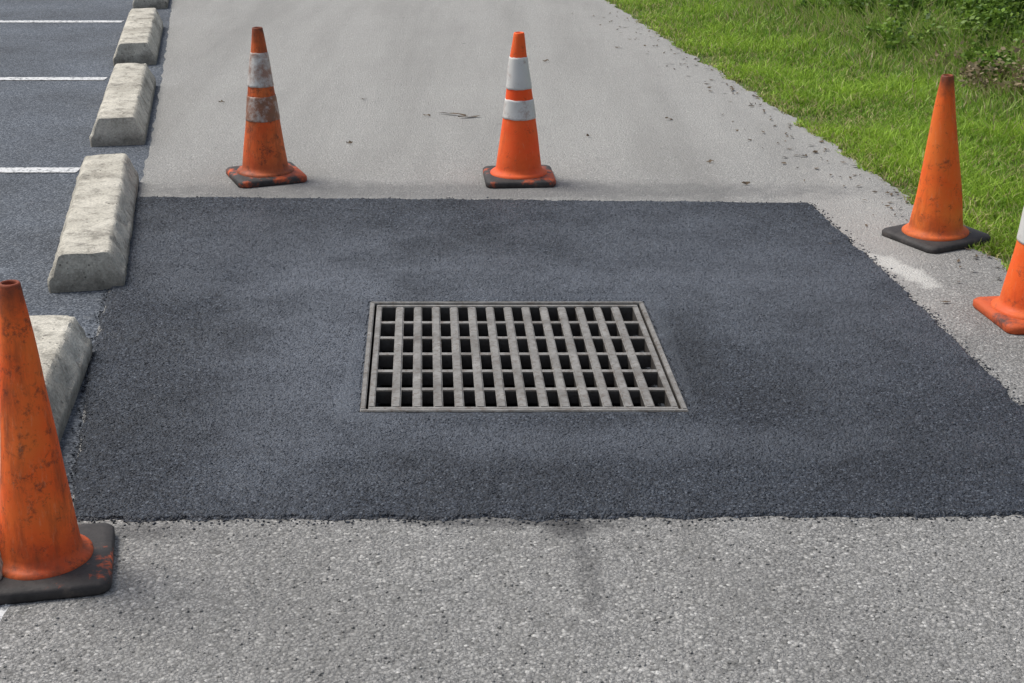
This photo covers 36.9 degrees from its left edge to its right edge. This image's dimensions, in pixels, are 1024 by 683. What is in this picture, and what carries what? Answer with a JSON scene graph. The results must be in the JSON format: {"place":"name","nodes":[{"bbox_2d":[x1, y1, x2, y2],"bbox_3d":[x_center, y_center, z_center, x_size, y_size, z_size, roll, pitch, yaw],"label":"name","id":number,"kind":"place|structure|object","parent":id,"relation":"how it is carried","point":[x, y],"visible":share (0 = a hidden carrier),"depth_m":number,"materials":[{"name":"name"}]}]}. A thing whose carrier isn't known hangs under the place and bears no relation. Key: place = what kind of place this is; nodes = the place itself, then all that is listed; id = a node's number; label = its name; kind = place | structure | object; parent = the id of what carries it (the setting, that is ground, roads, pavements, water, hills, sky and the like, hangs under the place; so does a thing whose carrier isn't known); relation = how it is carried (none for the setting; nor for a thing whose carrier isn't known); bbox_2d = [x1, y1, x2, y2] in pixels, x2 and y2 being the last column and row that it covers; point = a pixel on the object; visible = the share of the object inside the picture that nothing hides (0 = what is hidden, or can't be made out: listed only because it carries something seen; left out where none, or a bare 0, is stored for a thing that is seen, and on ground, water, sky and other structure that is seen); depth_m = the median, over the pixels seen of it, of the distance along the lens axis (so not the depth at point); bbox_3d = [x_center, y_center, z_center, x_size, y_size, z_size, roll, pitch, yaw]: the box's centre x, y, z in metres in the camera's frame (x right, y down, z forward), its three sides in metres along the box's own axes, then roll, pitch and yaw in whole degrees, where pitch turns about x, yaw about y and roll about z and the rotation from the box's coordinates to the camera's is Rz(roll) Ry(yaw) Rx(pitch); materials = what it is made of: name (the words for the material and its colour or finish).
{"place":"outdoors","nodes":[
{"label":"outdoors","id":0,"kind":"place"},
{"bbox_2d":[0,0,172,496],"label":"parking lot","id":1,"kind":"structure","parent":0,"point":[47,123],"depth_m":9.38,"materials":[{"name":"grey asphalt"}]},
{"bbox_2d":[0,604,10,620],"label":"parking line","id":2,"kind":"object","parent":1,"relation":"on","point":[3,609],"visible":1,"depth_m":4.00,"materials":[{"name":"white paint"}]},
{"bbox_2d":[0,167,79,171],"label":"parking line","id":3,"kind":"object","parent":1,"relation":"on","point":[40,169],"visible":0.98,"depth_m":8.40,"materials":[{"name":"white paint"}]},
{"bbox_2d":[0,315,92,579],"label":"wheel stop","id":4,"kind":"object","parent":1,"relation":"on","point":[64,345],"visible":0.41,"depth_m":5.38,"materials":[{"name":"concrete"}]},
{"bbox_2d":[0,77,106,79],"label":"parking line","id":5,"kind":"object","parent":1,"relation":"on","point":[52,78],"visible":1,"depth_m":10.88,"materials":[{"name":"white paint"}]},
{"bbox_2d":[0,20,123,21],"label":"parking line","id":6,"kind":"object","parent":1,"relation":"on","point":[61,21],"visible":1,"depth_m":13.34,"materials":[{"name":"white paint"}]},
{"bbox_2d":[47,153,138,292],"bbox_3d":[-1.961,-0.605,7.268,0.321,0.170,1.830,-4,21,-10],"label":"wheel stop","id":7,"kind":"object","parent":1,"relation":"on","point":[92,252],"visible":1,"depth_m":6.82,"materials":[{"name":"concrete"}]},
{"bbox_2d":[89,63,155,146],"bbox_3d":[-2.461,-1.534,9.764,0.318,0.168,1.830,-4,21,-10],"label":"wheel stop","id":8,"kind":"object","parent":1,"relation":"on","point":[123,114],"visible":1,"depth_m":9.26,"materials":[{"name":"concrete"}]},
{"bbox_2d":[113,8,163,65],"bbox_3d":[-2.957,-2.439,12.195,0.319,0.170,1.830,-4,21,-10],"label":"wheel stop","id":9,"kind":"object","parent":1,"relation":"on","point":[139,42],"visible":1,"depth_m":11.64,"materials":[{"name":"concrete"}]},
{"bbox_2d":[133,0,168,8],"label":"wheel stop","id":10,"kind":"object","parent":1,"relation":"on","point":[156,4],"visible":0.99,"depth_m":14.05,"materials":[{"name":"concrete"}]},
{"bbox_2d":[0,0,1023,682],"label":"path","id":11,"kind":"structure","parent":0,"point":[402,66],"depth_m":4.38,"materials":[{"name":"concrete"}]},
{"bbox_2d":[0,280,114,604],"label":"traffic cone","id":12,"kind":"object","parent":11,"relation":"on","point":[51,548],"visible":1,"depth_m":4.04,"materials":[{"name":"orange plastic"}]},
{"bbox_2d":[226,27,306,187],"bbox_3d":[-1.318,-1.254,8.098,0.370,0.800,0.370,-8,22,-21],"label":"traffic cone","id":13,"kind":"object","parent":11,"relation":"on","point":[265,162],"visible":1,"depth_m":8.07,"materials":[{"name":"orange plastic"}]},
{"bbox_2d":[0,522,1023,682],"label":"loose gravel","id":14,"kind":"structure","parent":11,"relation":"on","point":[496,634],"depth_m":3.99,"materials":[{"name":"grey gravel"}]},
{"bbox_2d":[483,32,555,187],"bbox_3d":[0.036,-1.231,8.067,0.370,0.780,0.370,-1,20,-4],"label":"traffic cone","id":15,"kind":"object","parent":11,"relation":"on","point":[518,164],"visible":1,"depth_m":8.03,"materials":[{"name":"orange plastic"}]},
{"bbox_2d":[359,301,689,412],"bbox_3d":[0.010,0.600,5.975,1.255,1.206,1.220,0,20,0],"label":"storm drain grate","id":16,"kind":"object","parent":11,"relation":"in","point":[512,356],"visible":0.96,"depth_m":5.77,"materials":[{"name":"metal"}]},
{"bbox_2d":[67,195,1023,529],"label":"asphalt crumbs","id":17,"kind":"object","parent":11,"relation":"on","point":[851,241],"visible":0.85,"depth_m":4.49,"materials":[{"name":"black asphalt"}]},
{"bbox_2d":[72,196,1023,521],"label":"asphalt patch","id":18,"kind":"object","parent":11,"relation":"on","point":[822,366],"visible":1,"depth_m":5.47,"materials":[{"name":"black asphalt"}]},
{"bbox_2d":[219,12,999,301],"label":"leaf litter","id":19,"kind":"object","parent":11,"relation":"on","point":[814,151],"visible":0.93,"depth_m":9.05,"materials":[{"name":"brown plant"}]},
{"bbox_2d":[882,74,990,253],"bbox_3d":[1.961,-0.836,7.019,0.370,0.770,0.370,-12,24,-24],"label":"traffic cone","id":20,"kind":"object","parent":11,"relation":"on","point":[934,225],"visible":1,"depth_m":6.99,"materials":[{"name":"orange plastic"}]},
{"bbox_2d":[973,208,1023,334],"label":"traffic cone","id":21,"kind":"object","parent":11,"relation":"on","point":[1004,311],"visible":1,"depth_m":6.03,"materials":[{"name":"orange plastic"}]},
{"bbox_2d":[605,0,1023,270],"bbox_3d":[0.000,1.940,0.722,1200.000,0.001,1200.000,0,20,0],"label":"ground","id":22,"kind":"structure","parent":0,"point":[795,116],"depth_m":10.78,"materials":[{"name":"green plant"}]},
{"bbox_2d":[660,0,1023,159],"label":"tall weeds","id":23,"kind":"object","parent":22,"relation":"on","point":[816,21],"visible":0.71,"depth_m":11.55,"materials":[{"name":"green plant"}]},
{"bbox_2d":[794,0,1023,78],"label":"roadside shrub","id":24,"kind":"object","parent":22,"relation":"on","point":[1000,11],"visible":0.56,"depth_m":11.37,"materials":[{"name":"green plant"}]},
{"bbox_2d":[927,40,1023,97],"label":"dead brush","id":25,"kind":"object","parent":22,"relation":"on","point":[973,68],"visible":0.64,"depth_m":10.24,"materials":[{"name":"brown plant"}]}
]}

